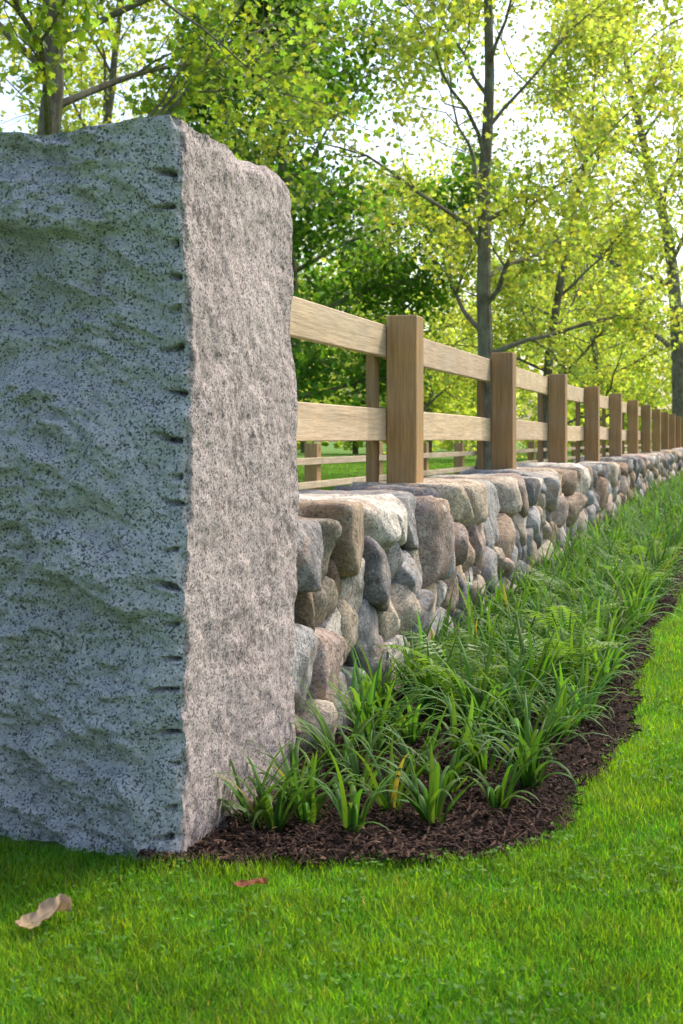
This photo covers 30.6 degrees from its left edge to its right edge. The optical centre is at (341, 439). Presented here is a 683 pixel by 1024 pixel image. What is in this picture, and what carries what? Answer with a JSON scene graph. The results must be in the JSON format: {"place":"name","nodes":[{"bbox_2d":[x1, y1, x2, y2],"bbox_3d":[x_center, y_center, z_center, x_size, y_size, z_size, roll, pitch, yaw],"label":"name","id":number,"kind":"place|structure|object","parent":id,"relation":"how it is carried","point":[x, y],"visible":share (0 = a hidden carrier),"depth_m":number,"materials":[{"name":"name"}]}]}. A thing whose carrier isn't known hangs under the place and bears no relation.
{"place":"outdoors","nodes":[
{"label":"outdoors","id":0,"kind":"place"},
{"bbox_2d":[0,442,682,1023],"bbox_3d":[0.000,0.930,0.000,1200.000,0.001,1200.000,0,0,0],"label":"lawn","id":1,"kind":"structure","parent":0,"point":[330,450],"depth_m":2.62,"materials":[{"name":"green plant"}]},
{"bbox_2d":[16,894,71,929],"bbox_3d":[-0.555,0.881,2.330,0.104,0.043,0.073,0,0,-22],"label":"fallen leaf","id":2,"kind":"object","parent":1,"relation":"on","point":[47,908],"visible":1,"depth_m":2.34,"materials":[{"name":"beige plant"}]},
{"bbox_2d":[0,115,298,865],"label":"granite pillar","id":3,"kind":"structure","parent":1,"relation":"on","point":[149,497],"depth_m":2.82,"materials":[{"name":"grey stone"}]},
{"bbox_2d":[0,0,339,378],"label":"ash tree","id":4,"kind":"object","parent":1,"relation":"on","point":[107,104],"visible":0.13,"depth_m":33.85,"materials":[{"name":"green plant"}]},
{"bbox_2d":[0,0,411,161],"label":"maple tree","id":5,"kind":"object","parent":1,"relation":"on","point":[49,60],"visible":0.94,"depth_m":12.47,"materials":[{"name":"green plant"}]},
{"bbox_2d":[233,877,266,886],"bbox_3d":[-0.185,0.896,2.530,0.070,0.016,0.036,0,0,0],"label":"fallen leaf","id":6,"kind":"object","parent":1,"relation":"on","point":[246,883],"visible":1,"depth_m":2.53,"materials":[{"name":"brown plant"}]},
{"bbox_2d":[127,0,542,481],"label":"oak tree","id":7,"kind":"object","parent":1,"relation":"on","point":[372,284],"visible":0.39,"depth_m":25.53,"materials":[{"name":"green plant"}]},
{"bbox_2d":[0,685,682,1023],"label":"lawn clover","id":8,"kind":"object","parent":1,"relation":"on","point":[337,979],"visible":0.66,"depth_m":2.35,"materials":[{"name":"green plant"}]},
{"bbox_2d":[136,546,682,869],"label":"mulch bed","id":9,"kind":"object","parent":1,"relation":"on","point":[342,855],"visible":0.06,"depth_m":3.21,"materials":[{"name":"brown wood"}]},
{"bbox_2d":[204,465,682,832],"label":"daylily plants","id":10,"kind":"object","parent":9,"relation":"on","point":[656,511],"visible":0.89,"depth_m":3.95,"materials":[{"name":"green plant"}]},
{"bbox_2d":[376,537,682,713],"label":"fern plants","id":11,"kind":"object","parent":9,"relation":"on","point":[438,669],"visible":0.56,"depth_m":4.54,"materials":[{"name":"green plant"}]},
{"bbox_2d":[295,148,577,453],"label":"ash tree","id":12,"kind":"object","parent":1,"relation":"on","point":[464,321],"visible":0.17,"depth_m":55.57,"materials":[{"name":"green plant"}]},
{"bbox_2d":[199,0,682,468],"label":"maple tree","id":13,"kind":"object","parent":1,"relation":"on","point":[483,179],"visible":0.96,"depth_m":21.46,"materials":[{"name":"green plant"}]},
{"bbox_2d":[297,441,651,489],"bbox_3d":[6.636,0.527,35.556,0.185,1.006,65.621,0,0,18],"label":"paddock fence","id":14,"kind":"object","parent":1,"relation":"on","point":[312,460],"visible":0.2,"depth_m":16.27,"materials":[{"name":"brown wood"}]},
{"bbox_2d":[296,250,671,453],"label":"distant woodland","id":15,"kind":"object","parent":1,"relation":"on","point":[448,445],"visible":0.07,"depth_m":81.92,"materials":[{"name":"green plant"}]},
{"bbox_2d":[289,447,682,755],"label":"stone wall","id":16,"kind":"structure","parent":1,"relation":"on","point":[377,562],"depth_m":4.91,"materials":[{"name":"grey stone"}]},
{"bbox_2d":[290,296,682,482],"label":"wooden fence","id":17,"kind":"object","parent":16,"relation":"on","point":[404,425],"visible":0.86,"depth_m":6.76,"materials":[{"name":"brown wood"}]},
{"bbox_2d":[297,458,682,605],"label":"grass","id":18,"kind":"structure","parent":1,"relation":"on","point":[361,464],"depth_m":39.55,"materials":[{"name":"green plant"}]},
{"bbox_2d":[317,0,682,461],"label":"maple tree","id":19,"kind":"object","parent":1,"relation":"on","point":[609,51],"visible":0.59,"depth_m":29.21,"materials":[{"name":"green plant"}]},
{"bbox_2d":[351,0,682,417],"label":"ash tree","id":20,"kind":"object","parent":1,"relation":"on","point":[677,380],"visible":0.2,"depth_m":41.63,"materials":[{"name":"green plant"}]},
{"bbox_2d":[435,179,682,457],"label":"maple tree","id":21,"kind":"object","parent":1,"relation":"on","point":[606,378],"visible":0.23,"depth_m":62.91,"materials":[{"name":"green plant"}]},
{"bbox_2d":[0,0,682,441],"label":"sky","id":22,"kind":"structure","parent":0,"point":[7,104],"materials":[{"name":"white"}]}
]}

